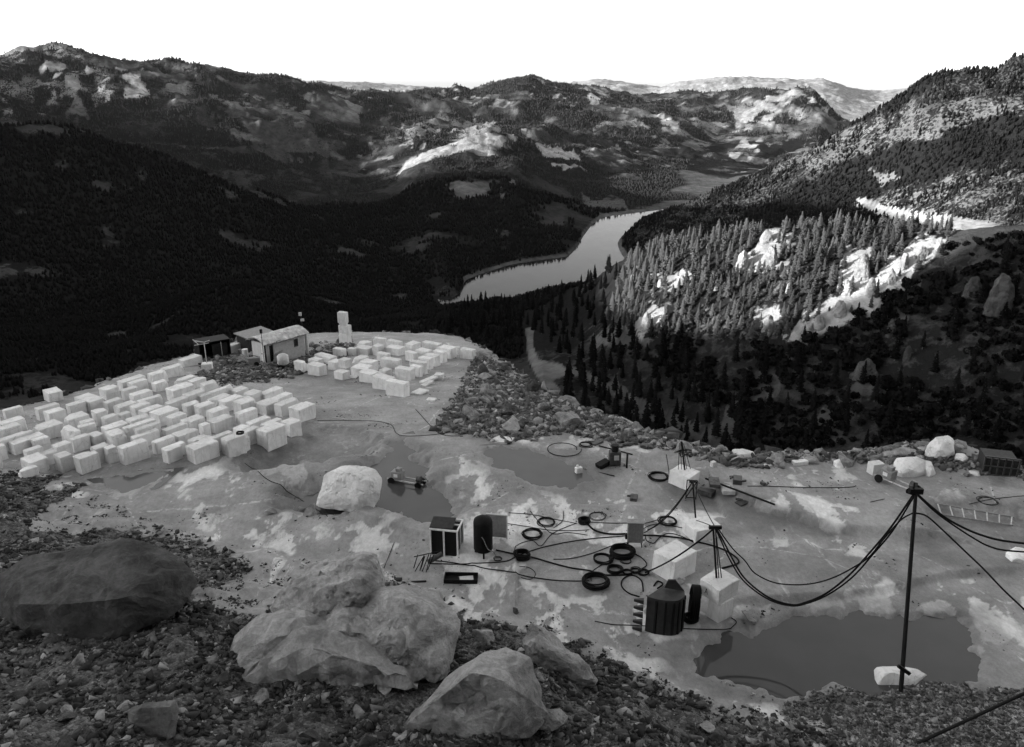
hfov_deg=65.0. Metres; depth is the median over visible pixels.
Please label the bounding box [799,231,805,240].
pine tree
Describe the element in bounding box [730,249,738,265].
pine tree
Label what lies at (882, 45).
sky
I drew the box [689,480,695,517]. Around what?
cable post
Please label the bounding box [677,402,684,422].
dark pine tree
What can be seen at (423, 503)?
puddle water
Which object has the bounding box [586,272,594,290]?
dark pine tree
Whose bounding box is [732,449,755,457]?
boulder
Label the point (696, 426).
dark pine tree
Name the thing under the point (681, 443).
cable mast
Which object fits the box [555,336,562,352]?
dark pine tree
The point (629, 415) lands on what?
dark pine tree
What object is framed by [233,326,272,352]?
lean to shed
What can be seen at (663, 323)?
pine tree
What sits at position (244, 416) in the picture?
marble block
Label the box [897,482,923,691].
cable pole
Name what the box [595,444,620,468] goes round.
drill machine
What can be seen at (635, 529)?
control box
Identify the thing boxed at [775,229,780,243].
pine tree
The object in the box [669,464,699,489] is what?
marble block
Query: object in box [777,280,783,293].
pine tree
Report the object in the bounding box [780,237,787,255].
pine tree
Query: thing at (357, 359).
marble block
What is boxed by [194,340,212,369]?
lamp post
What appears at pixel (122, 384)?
marble block
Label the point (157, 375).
marble block
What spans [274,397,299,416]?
marble block
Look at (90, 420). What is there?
marble block
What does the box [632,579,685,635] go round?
excavator bucket
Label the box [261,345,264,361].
door
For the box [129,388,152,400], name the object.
marble block
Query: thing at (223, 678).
stone
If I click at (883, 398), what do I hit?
round shrub
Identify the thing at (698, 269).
pine tree
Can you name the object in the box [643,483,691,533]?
cable
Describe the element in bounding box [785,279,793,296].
pine tree
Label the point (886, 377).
round shrub
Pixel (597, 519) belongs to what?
cable coil
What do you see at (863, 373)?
dark pine tree
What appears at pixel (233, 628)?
stone
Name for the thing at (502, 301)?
pine wood
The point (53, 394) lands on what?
marble block
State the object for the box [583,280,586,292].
dark pine tree
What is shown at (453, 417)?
rubble
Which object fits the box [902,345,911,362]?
rock crag
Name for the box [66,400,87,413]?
marble block
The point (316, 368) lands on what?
marble block
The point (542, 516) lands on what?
cable
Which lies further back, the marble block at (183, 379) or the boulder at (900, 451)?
the marble block at (183, 379)
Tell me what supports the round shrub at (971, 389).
on the hills
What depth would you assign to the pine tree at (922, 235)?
343.30 m
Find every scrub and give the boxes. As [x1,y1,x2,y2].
[612,229,1023,387]
[634,54,1023,250]
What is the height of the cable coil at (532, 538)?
0.179 m
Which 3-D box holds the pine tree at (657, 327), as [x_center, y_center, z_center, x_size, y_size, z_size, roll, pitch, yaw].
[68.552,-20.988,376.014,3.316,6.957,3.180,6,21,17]
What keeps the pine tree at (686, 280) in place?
on the hills
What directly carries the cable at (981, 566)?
attached to the cable pole
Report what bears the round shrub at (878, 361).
on the hills
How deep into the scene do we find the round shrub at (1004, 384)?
270.90 m
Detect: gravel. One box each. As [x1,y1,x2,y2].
[0,469,866,746]
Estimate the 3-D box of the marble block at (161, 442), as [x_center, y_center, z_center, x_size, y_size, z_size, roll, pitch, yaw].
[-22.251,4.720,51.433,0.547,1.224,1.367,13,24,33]
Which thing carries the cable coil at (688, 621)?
on the quarry ground
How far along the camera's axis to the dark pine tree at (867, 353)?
308.81 m
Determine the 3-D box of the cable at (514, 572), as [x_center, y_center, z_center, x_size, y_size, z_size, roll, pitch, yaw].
[-0.118,9.432,38.377,7.617,0.357,0.592,5,20,13]
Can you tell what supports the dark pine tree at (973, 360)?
on the hills
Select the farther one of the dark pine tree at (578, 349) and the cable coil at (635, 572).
the dark pine tree at (578, 349)
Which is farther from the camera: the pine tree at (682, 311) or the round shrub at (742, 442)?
the pine tree at (682, 311)
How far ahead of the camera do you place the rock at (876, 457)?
49.53 m
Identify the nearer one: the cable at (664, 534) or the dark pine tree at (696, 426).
the cable at (664, 534)
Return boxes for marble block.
[0,416,27,430]
[0,422,21,437]
[0,430,33,453]
[0,443,8,459]
[0,453,3,468]
[2,405,24,418]
[8,432,44,454]
[18,465,38,477]
[20,452,49,472]
[23,445,43,456]
[31,435,51,450]
[32,419,63,438]
[34,402,59,420]
[40,448,57,464]
[42,387,63,401]
[43,407,66,422]
[51,440,73,456]
[54,451,74,472]
[61,425,80,440]
[63,411,88,428]
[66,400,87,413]
[69,433,90,452]
[73,451,100,474]
[74,392,103,411]
[77,422,96,433]
[78,418,94,424]
[88,431,105,445]
[90,442,108,462]
[91,408,107,426]
[98,385,120,399]
[101,413,118,425]
[101,420,127,439]
[103,397,122,411]
[103,444,118,463]
[104,428,127,446]
[113,400,136,413]
[117,374,145,390]
[117,411,131,421]
[117,438,149,464]
[121,385,138,400]
[122,424,136,441]
[125,413,149,424]
[127,378,148,390]
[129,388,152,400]
[130,401,150,416]
[130,428,159,445]
[134,418,155,427]
[134,421,161,437]
[136,394,163,406]
[138,404,162,416]
[147,369,168,382]
[149,405,178,426]
[151,379,167,391]
[151,434,174,454]
[160,363,184,377]
[161,441,186,457]
[162,422,187,436]
[162,444,182,463]
[164,396,188,409]
[165,381,194,399]
[165,411,186,426]
[171,428,198,444]
[174,374,195,384]
[178,354,202,366]
[180,414,204,432]
[182,388,205,401]
[182,400,198,416]
[185,437,219,464]
[188,376,205,388]
[188,434,207,444]
[193,400,214,416]
[198,384,232,402]
[199,379,218,391]
[199,422,211,435]
[206,393,230,406]
[206,405,228,419]
[206,414,234,433]
[210,430,232,450]
[218,394,242,410]
[221,430,250,456]
[230,343,240,353]
[230,386,248,396]
[232,396,255,413]
[233,424,249,432]
[235,407,257,425]
[243,389,262,401]
[244,425,259,444]
[245,415,270,427]
[256,398,278,415]
[256,422,286,451]
[261,417,281,426]
[262,386,283,398]
[271,392,292,401]
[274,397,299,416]
[281,417,301,436]
[288,402,315,421]
[294,360,307,371]
[307,361,326,375]
[308,357,323,363]
[314,352,336,363]
[328,358,342,369]
[332,347,346,355]
[334,368,349,379]
[337,311,348,325]
[338,324,351,333]
[338,357,351,368]
[339,333,351,342]
[347,347,356,355]
[351,363,372,374]
[352,355,368,365]
[355,345,372,355]
[356,340,372,346]
[358,368,379,382]
[360,358,377,369]
[371,373,395,389]
[372,343,383,355]
[373,337,386,346]
[377,351,390,360]
[379,367,391,375]
[380,356,401,367]
[385,344,404,355]
[385,378,409,396]
[387,339,402,345]
[394,365,414,380]
[405,341,420,350]
[405,350,417,360]
[409,360,427,374]
[410,364,422,376]
[415,347,431,356]
[418,356,432,369]
[422,340,441,350]
[424,353,440,366]
[426,397,436,401]
[432,349,446,362]
[438,345,456,358]
[456,346,460,354]
[460,347,475,358]
[652,539,696,580]
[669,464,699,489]
[682,516,722,542]
[700,568,738,604]
[706,597,733,622]
[710,460,716,467]
[791,459,808,465]
[866,460,884,474]
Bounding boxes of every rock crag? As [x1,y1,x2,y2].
[640,311,648,331]
[657,279,662,287]
[674,275,684,285]
[735,250,748,273]
[759,230,773,243]
[761,314,773,336]
[763,246,778,268]
[778,261,783,272]
[800,322,812,333]
[812,314,825,330]
[833,300,846,318]
[841,280,852,296]
[849,358,877,382]
[853,254,869,280]
[864,277,875,297]
[885,318,895,337]
[886,268,895,285]
[898,253,908,270]
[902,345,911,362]
[914,245,928,259]
[933,241,943,250]
[961,276,982,299]
[983,273,1014,319]
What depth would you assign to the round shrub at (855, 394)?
300.44 m
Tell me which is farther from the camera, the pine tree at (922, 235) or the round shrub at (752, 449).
the pine tree at (922, 235)
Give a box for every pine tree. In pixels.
[447,321,451,333]
[484,299,489,312]
[525,312,529,324]
[531,316,535,330]
[538,314,544,333]
[548,329,553,341]
[549,319,556,335]
[554,316,558,330]
[555,300,560,315]
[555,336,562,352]
[557,306,562,320]
[559,280,564,293]
[560,317,565,333]
[562,308,568,325]
[563,328,568,348]
[563,364,569,386]
[566,340,571,353]
[568,357,574,376]
[568,375,575,395]
[570,320,575,337]
[572,288,575,305]
[572,306,577,320]
[573,297,578,312]
[575,344,582,365]
[575,349,582,370]
[575,359,584,383]
[577,284,581,297]
[578,274,582,289]
[578,323,583,341]
[579,367,587,387]
[580,291,584,305]
[580,384,585,404]
[581,339,584,357]
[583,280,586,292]
[585,294,589,310]
[585,396,590,407]
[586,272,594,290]
[587,300,592,318]
[588,336,594,355]
[588,345,594,367]
[589,373,596,391]
[591,287,594,300]
[591,356,597,376]
[592,312,596,326]
[593,265,596,279]
[593,332,596,350]
[593,345,597,360]
[594,371,601,396]
[595,392,604,409]
[598,344,606,367]
[598,377,606,400]
[599,289,604,301]
[599,309,604,322]
[600,359,609,381]
[601,322,606,338]
[602,271,607,289]
[602,295,606,309]
[602,314,607,327]
[605,386,611,404]
[606,349,614,369]
[607,254,612,273]
[607,326,611,343]
[611,316,614,333]
[611,334,615,350]
[611,374,618,390]
[611,395,618,414]
[612,390,620,411]
[613,261,617,280]
[615,316,622,337]
[615,341,621,356]
[616,345,623,369]
[618,385,622,398]
[620,363,624,377]
[621,313,625,325]
[623,392,629,415]
[626,399,632,420]
[627,316,633,337]
[627,329,635,349]
[630,337,640,359]
[630,355,637,377]
[630,384,635,408]
[632,368,638,388]
[632,404,640,422]
[633,298,638,313]
[634,372,643,397]
[639,299,643,312]
[641,399,650,423]
[642,302,645,316]
[642,413,648,427]
[643,343,648,358]
[645,380,654,402]
[646,313,651,329]
[648,317,653,337]
[650,356,658,377]
[650,390,657,413]
[654,372,663,390]
[654,398,661,422]
[655,322,661,334]
[657,329,666,351]
[657,408,666,428]
[660,271,668,287]
[662,285,668,298]
[662,303,668,318]
[662,316,667,328]
[664,322,669,340]
[669,291,675,302]
[669,384,674,398]
[670,332,679,353]
[670,409,678,427]
[671,313,676,328]
[673,297,679,314]
[673,316,680,333]
[674,398,679,414]
[675,282,680,296]
[677,319,686,335]
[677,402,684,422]
[678,298,686,315]
[678,319,684,342]
[683,270,690,285]
[683,419,690,439]
[684,288,689,303]
[684,306,693,325]
[686,291,695,304]
[688,277,695,295]
[689,262,694,272]
[691,272,697,282]
[692,320,701,338]
[693,307,701,323]
[693,412,699,431]
[695,263,701,277]
[695,282,702,297]
[697,267,709,284]
[700,255,707,271]
[702,392,712,414]
[703,402,711,421]
[703,425,708,443]
[704,294,709,306]
[706,287,710,296]
[707,262,710,276]
[707,325,712,335]
[708,274,714,288]
[709,303,715,316]
[710,270,718,283]
[711,321,718,339]
[711,408,721,436]
[713,314,721,329]
[714,279,720,289]
[717,285,723,301]
[718,267,722,279]
[718,326,725,337]
[719,361,728,390]
[719,423,728,445]
[723,277,731,297]
[724,304,730,319]
[724,316,730,328]
[725,244,731,259]
[725,256,730,267]
[725,435,731,450]
[726,392,735,417]
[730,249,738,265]
[730,324,735,336]
[731,297,736,312]
[731,338,739,361]
[732,318,737,326]
[732,412,739,432]
[733,264,739,276]
[733,302,739,319]
[736,315,744,329]
[738,291,742,305]
[739,282,746,296]
[744,431,752,450]
[745,270,749,283]
[745,320,756,342]
[746,294,752,306]
[747,260,755,276]
[747,282,753,296]
[748,308,754,317]
[753,281,760,299]
[755,258,762,273]
[755,276,763,289]
[759,332,764,342]
[762,268,766,281]
[765,280,770,291]
[765,386,772,404]
[766,282,774,299]
[769,260,778,279]
[774,309,788,329]
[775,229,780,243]
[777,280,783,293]
[778,286,782,301]
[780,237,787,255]
[781,266,788,279]
[782,320,790,333]
[783,392,789,414]
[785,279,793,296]
[786,305,790,319]
[787,238,791,250]
[787,264,794,281]
[788,290,794,304]
[792,302,797,317]
[793,253,797,268]
[794,255,801,273]
[795,236,803,256]
[796,368,805,392]
[797,275,802,289]
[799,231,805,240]
[799,272,811,292]
[800,246,807,263]
[800,325,805,342]
[801,242,809,256]
[803,289,810,306]
[803,309,809,320]
[804,229,809,245]
[805,408,818,433]
[806,293,813,311]
[810,281,817,295]
[811,220,816,236]
[811,246,823,266]
[812,263,817,274]
[813,230,820,247]
[813,244,818,255]
[813,303,821,318]
[815,267,821,282]
[817,288,821,299]
[818,281,822,289]
[821,231,826,251]
[822,257,826,270]
[823,243,828,260]
[824,264,838,285]
[824,267,830,278]
[825,286,831,294]
[826,360,842,387]
[827,236,836,257]
[833,223,839,236]
[834,237,838,254]
[836,241,844,257]
[836,273,843,293]
[839,254,848,269]
[840,230,846,251]
[840,381,850,408]
[841,220,851,237]
[845,233,850,244]
[848,275,855,291]
[852,226,856,235]
[852,302,860,325]
[855,227,868,249]
[857,359,867,384]
[859,218,864,232]
[862,342,872,360]
[862,429,869,448]
[866,221,872,234]
[868,295,873,307]
[869,252,874,268]
[870,241,876,253]
[870,375,879,401]
[873,261,877,272]
[873,279,879,297]
[874,251,879,261]
[877,217,882,228]
[880,241,884,257]
[880,246,888,264]
[881,225,887,243]
[881,398,893,427]
[884,217,890,228]
[887,243,891,252]
[889,223,894,234]
[889,226,895,244]
[890,332,900,360]
[893,212,898,227]
[894,219,901,239]
[894,242,903,255]
[897,365,903,382]
[898,232,904,247]
[899,214,905,234]
[902,315,907,337]
[903,285,907,300]
[905,208,915,229]
[907,221,913,237]
[913,223,917,231]
[913,254,921,271]
[918,223,925,238]
[919,420,928,438]
[920,330,925,348]
[923,212,929,229]
[925,216,933,232]
[929,350,939,372]
[934,213,944,233]
[944,222,950,236]
[946,307,957,334]
[948,266,956,285]
[948,367,961,399]
[950,213,954,230]
[951,294,958,310]
[960,409,972,435]
[964,343,977,367]
[976,378,988,412]
[979,277,987,297]
[987,359,997,387]
[989,411,1002,442]
[995,302,1008,323]
[997,243,1013,274]
[1013,273,1020,296]
[1018,339,1023,354]
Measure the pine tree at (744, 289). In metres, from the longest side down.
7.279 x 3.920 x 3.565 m
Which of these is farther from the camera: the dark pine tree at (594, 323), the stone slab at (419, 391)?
the dark pine tree at (594, 323)
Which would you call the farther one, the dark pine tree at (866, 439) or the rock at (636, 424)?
the dark pine tree at (866, 439)
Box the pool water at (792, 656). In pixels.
[693,610,980,698]
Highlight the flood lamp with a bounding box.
[259,329,264,362]
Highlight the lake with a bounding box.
[438,209,662,303]
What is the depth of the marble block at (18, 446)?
51.16 m
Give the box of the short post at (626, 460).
[626,453,627,467]
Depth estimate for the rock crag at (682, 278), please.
392.17 m
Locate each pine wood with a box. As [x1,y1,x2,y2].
[459,291,534,307]
[605,208,922,322]
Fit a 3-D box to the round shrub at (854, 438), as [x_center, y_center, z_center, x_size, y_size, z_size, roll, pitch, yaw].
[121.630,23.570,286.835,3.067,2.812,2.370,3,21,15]
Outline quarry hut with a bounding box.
[246,325,308,362]
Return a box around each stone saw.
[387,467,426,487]
[874,465,920,493]
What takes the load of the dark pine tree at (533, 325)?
on the hills
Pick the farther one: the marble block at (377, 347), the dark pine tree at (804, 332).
the dark pine tree at (804, 332)
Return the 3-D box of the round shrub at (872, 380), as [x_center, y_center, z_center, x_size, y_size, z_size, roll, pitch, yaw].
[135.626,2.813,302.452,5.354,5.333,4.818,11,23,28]
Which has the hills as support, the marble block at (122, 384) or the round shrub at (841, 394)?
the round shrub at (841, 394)
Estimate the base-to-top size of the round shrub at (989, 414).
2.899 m
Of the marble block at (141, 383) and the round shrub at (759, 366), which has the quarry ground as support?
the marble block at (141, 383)
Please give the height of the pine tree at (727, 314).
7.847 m
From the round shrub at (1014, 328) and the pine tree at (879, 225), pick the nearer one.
the round shrub at (1014, 328)
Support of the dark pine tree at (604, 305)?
on the hills
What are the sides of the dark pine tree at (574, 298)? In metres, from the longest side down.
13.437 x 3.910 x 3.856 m
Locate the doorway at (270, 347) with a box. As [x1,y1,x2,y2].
[269,345,273,361]
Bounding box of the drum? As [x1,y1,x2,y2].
[242,348,248,356]
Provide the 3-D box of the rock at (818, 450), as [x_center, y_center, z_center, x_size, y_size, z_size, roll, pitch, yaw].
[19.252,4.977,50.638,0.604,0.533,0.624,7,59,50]
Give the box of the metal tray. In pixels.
[444,572,477,583]
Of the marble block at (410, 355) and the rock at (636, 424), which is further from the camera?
the marble block at (410, 355)
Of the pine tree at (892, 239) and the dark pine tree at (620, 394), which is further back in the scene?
the dark pine tree at (620, 394)
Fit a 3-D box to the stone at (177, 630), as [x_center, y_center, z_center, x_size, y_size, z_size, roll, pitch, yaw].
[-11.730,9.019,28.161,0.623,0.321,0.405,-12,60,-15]
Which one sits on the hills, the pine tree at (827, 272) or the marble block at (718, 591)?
the pine tree at (827, 272)
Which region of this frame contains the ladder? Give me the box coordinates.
[935,503,1013,525]
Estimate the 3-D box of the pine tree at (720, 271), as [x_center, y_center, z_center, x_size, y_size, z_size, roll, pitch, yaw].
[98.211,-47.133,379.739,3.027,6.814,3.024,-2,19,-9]
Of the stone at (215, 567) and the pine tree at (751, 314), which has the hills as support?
the pine tree at (751, 314)
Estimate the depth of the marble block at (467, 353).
85.55 m
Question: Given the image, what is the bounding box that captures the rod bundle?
[413,551,442,571]
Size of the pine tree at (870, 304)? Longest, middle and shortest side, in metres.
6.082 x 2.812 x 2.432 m
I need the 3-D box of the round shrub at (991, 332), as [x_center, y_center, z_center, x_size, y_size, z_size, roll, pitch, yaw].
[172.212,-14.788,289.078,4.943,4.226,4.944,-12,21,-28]
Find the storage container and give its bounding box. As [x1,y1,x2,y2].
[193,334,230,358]
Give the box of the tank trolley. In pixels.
[273,353,293,368]
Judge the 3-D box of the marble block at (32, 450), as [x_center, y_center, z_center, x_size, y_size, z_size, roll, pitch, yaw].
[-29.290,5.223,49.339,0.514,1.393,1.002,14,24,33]
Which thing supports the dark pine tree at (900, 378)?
on the hills
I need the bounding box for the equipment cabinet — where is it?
[429,516,463,556]
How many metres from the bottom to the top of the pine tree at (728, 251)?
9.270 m
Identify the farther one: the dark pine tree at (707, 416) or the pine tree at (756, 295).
the pine tree at (756, 295)
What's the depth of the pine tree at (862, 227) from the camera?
361.62 m
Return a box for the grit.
[782,679,1023,746]
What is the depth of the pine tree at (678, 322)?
368.49 m
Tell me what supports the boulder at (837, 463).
on the quarry ground
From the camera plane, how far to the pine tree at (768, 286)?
354.74 m
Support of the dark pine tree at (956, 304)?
on the hills
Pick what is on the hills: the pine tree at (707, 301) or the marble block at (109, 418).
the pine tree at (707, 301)
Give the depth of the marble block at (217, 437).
51.49 m
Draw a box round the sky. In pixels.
[0,0,1023,90]
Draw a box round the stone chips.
[1,355,1023,700]
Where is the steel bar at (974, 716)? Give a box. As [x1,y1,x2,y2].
[918,691,1023,743]
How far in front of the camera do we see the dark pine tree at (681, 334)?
364.18 m
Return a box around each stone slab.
[411,388,428,394]
[419,375,437,382]
[421,380,433,386]
[434,372,443,379]
[493,436,514,441]
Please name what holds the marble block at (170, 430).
on the quarry ground
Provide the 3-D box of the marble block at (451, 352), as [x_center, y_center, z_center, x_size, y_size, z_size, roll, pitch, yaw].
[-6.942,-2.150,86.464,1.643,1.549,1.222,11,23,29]
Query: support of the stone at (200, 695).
on the quarry ground
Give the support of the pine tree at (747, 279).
on the hills
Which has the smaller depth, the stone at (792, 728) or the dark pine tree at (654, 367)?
the stone at (792, 728)
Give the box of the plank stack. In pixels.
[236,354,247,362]
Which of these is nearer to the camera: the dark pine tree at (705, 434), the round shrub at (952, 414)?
the round shrub at (952, 414)
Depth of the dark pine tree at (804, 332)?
327.96 m
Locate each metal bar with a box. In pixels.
[599,445,632,454]
[705,478,774,504]
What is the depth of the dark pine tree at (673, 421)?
320.65 m
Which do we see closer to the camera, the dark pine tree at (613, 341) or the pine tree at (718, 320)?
the pine tree at (718, 320)
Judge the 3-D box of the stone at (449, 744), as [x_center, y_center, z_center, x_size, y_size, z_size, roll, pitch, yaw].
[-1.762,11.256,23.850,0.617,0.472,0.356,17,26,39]
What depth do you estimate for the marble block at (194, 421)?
55.16 m
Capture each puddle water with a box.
[80,467,183,492]
[293,431,454,522]
[483,443,594,491]
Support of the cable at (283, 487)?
on the quarry ground
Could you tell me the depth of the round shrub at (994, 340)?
283.77 m
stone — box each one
[2,627,8,635]
[7,690,26,699]
[8,630,24,639]
[10,552,18,556]
[12,697,27,704]
[35,680,49,694]
[41,490,51,494]
[43,634,61,643]
[56,736,75,746]
[57,712,77,721]
[71,653,84,665]
[116,701,129,710]
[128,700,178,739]
[151,658,160,665]
[169,625,187,634]
[196,692,203,697]
[210,565,219,569]
[215,673,228,684]
[228,621,237,634]
[271,681,282,689]
[276,721,287,733]
[297,729,321,738]
[355,734,376,746]
[395,730,406,740]
[446,741,459,746]
[611,690,622,696]
[615,728,627,740]
[709,727,725,741]
[789,724,796,732]
[822,712,830,724]
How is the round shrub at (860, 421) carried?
on the hills
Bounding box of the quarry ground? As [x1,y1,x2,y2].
[0,332,1023,746]
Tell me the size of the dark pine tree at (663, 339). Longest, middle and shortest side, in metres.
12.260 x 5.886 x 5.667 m
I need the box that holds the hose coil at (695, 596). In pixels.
[688,584,701,620]
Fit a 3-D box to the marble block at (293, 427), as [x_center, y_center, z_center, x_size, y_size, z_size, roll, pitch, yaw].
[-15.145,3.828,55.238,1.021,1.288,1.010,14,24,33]
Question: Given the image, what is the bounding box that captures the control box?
[625,519,644,547]
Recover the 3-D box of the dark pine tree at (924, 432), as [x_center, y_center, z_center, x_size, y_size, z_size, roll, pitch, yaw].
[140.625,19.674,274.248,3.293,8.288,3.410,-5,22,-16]
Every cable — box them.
[245,463,327,516]
[317,420,447,435]
[431,535,624,564]
[436,560,588,581]
[496,549,630,575]
[508,523,588,530]
[509,512,576,523]
[514,523,575,549]
[530,511,585,534]
[553,542,626,559]
[587,524,624,534]
[595,617,736,629]
[621,574,643,596]
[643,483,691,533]
[643,534,739,568]
[645,529,711,572]
[645,533,692,543]
[647,484,691,529]
[653,580,663,588]
[693,482,713,524]
[715,495,913,606]
[716,495,912,604]
[718,512,912,584]
[767,485,855,487]
[916,512,1023,609]
[917,494,1023,544]
[918,496,1023,552]
[970,496,1018,503]
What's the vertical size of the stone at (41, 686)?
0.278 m
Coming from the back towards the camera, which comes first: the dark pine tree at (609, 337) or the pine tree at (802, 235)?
the dark pine tree at (609, 337)
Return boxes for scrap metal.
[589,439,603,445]
[610,442,623,447]
[627,493,637,501]
[640,443,649,448]
[697,486,715,497]
[708,477,720,487]
[720,482,735,494]
[729,475,746,484]
[735,498,748,505]
[760,480,768,485]
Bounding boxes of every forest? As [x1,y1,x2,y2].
[0,41,854,210]
[0,52,1023,398]
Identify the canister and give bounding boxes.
[575,465,582,473]
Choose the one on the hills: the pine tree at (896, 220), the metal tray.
the pine tree at (896, 220)
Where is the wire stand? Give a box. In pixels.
[685,480,697,499]
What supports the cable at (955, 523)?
attached to the cable pole
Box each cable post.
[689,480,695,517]
[708,525,721,577]
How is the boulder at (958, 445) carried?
on the quarry ground
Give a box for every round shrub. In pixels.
[731,442,740,449]
[737,439,744,448]
[741,368,754,378]
[742,441,755,450]
[752,389,761,395]
[757,362,768,370]
[758,373,771,384]
[760,385,773,392]
[761,439,770,445]
[775,365,787,376]
[775,433,799,447]
[778,373,795,385]
[795,408,807,416]
[797,418,809,426]
[797,441,817,451]
[806,372,819,382]
[810,365,818,372]
[813,440,824,447]
[817,362,831,370]
[818,417,824,422]
[823,419,833,425]
[823,439,835,447]
[829,408,843,420]
[836,438,845,444]
[837,389,854,400]
[841,358,856,371]
[849,436,856,441]
[850,391,860,398]
[850,401,863,412]
[857,418,865,425]
[862,441,879,447]
[865,375,876,385]
[870,356,883,368]
[870,434,883,443]
[875,393,891,405]
[879,379,898,391]
[881,374,893,380]
[887,436,898,444]
[897,436,909,442]
[905,376,923,385]
[909,433,922,440]
[931,391,938,397]
[937,424,957,436]
[939,386,950,396]
[949,409,960,417]
[963,346,981,355]
[965,386,974,392]
[968,364,979,373]
[975,376,985,385]
[978,337,990,348]
[978,360,992,373]
[984,327,999,336]
[985,411,996,417]
[987,443,1001,449]
[988,334,1003,344]
[991,353,999,359]
[993,357,1004,365]
[995,378,1012,391]
[998,410,1011,419]
[1000,443,1023,458]
[1001,332,1016,342]
[1001,349,1008,357]
[1003,395,1012,401]
[1005,348,1023,361]
[1010,326,1019,331]
[1012,335,1023,345]
[1014,382,1022,388]
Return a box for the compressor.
[248,355,260,365]
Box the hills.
[0,41,1023,462]
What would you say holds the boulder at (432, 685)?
on the quarry ground
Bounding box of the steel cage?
[977,448,1021,476]
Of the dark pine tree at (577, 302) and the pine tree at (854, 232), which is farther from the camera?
the dark pine tree at (577, 302)
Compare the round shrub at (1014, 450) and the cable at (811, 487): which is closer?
the cable at (811, 487)
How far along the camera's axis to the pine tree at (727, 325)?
353.00 m
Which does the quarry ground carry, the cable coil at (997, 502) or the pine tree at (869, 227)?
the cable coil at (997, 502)
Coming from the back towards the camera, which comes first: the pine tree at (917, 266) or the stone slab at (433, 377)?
the pine tree at (917, 266)
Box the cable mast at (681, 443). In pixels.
[678,441,692,469]
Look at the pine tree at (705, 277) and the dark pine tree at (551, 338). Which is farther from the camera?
the dark pine tree at (551, 338)
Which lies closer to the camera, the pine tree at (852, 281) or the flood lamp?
the flood lamp
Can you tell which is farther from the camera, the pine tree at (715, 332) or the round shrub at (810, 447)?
the pine tree at (715, 332)
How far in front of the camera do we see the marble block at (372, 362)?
78.36 m
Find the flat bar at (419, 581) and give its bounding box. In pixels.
[411,580,425,582]
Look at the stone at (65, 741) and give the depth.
21.53 m
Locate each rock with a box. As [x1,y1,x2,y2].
[60,704,72,712]
[251,688,268,703]
[264,507,276,515]
[297,506,306,511]
[303,503,314,516]
[352,704,364,718]
[373,684,391,695]
[462,405,480,416]
[466,397,480,403]
[472,629,495,641]
[475,372,491,379]
[476,643,485,650]
[477,349,492,357]
[477,364,488,373]
[479,395,490,402]
[480,383,496,393]
[486,402,495,408]
[489,378,499,384]
[500,364,508,371]
[500,402,518,411]
[500,411,511,414]
[502,417,519,430]
[513,607,518,614]
[526,379,540,391]
[533,417,542,423]
[536,402,549,409]
[555,411,580,426]
[561,405,570,409]
[564,395,579,406]
[590,408,602,414]
[628,421,643,429]
[666,441,673,448]
[673,440,693,452]
[677,577,683,584]
[700,720,714,732]
[712,445,727,454]
[730,455,743,461]
[741,610,758,624]
[770,452,784,464]
[805,455,818,463]
[813,448,821,454]
[838,453,853,467]
[868,454,884,460]
[962,471,970,476]
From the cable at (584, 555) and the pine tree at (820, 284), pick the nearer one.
the cable at (584, 555)
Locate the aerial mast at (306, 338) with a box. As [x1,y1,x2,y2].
[298,312,308,353]
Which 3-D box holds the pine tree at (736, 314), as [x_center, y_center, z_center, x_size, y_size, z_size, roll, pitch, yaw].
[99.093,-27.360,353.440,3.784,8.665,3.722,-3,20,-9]
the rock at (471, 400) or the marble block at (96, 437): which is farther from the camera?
the rock at (471, 400)
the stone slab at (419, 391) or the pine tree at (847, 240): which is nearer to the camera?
the stone slab at (419, 391)
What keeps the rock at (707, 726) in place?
on the quarry ground
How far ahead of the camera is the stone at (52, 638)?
27.76 m
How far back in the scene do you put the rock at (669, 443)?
51.48 m
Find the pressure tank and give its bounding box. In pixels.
[473,514,495,558]
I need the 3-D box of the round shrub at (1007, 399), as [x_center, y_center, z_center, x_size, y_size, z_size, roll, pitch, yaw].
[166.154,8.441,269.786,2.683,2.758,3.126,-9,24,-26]
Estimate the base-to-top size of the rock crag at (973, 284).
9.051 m
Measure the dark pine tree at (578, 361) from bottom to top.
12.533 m
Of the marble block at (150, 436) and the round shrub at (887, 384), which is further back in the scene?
the round shrub at (887, 384)
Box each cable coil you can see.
[513,548,530,560]
[521,528,542,539]
[537,517,554,526]
[547,443,581,456]
[578,516,590,524]
[579,441,592,447]
[582,571,609,590]
[589,512,605,520]
[593,552,613,564]
[607,564,623,573]
[609,543,635,560]
[623,569,632,574]
[630,566,641,573]
[638,568,649,575]
[647,471,668,481]
[657,516,676,525]
[684,612,698,623]
[976,496,998,505]
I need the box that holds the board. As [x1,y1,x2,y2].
[486,513,507,538]
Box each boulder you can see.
[0,538,197,639]
[230,551,460,689]
[316,465,381,511]
[406,647,567,739]
[418,682,439,687]
[521,623,597,687]
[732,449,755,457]
[833,459,845,467]
[874,666,925,684]
[878,447,919,456]
[890,442,903,447]
[893,457,925,476]
[914,441,929,447]
[924,435,954,457]
[925,460,935,476]
[954,441,963,449]
[954,453,967,461]
[969,470,979,475]
[1005,547,1023,562]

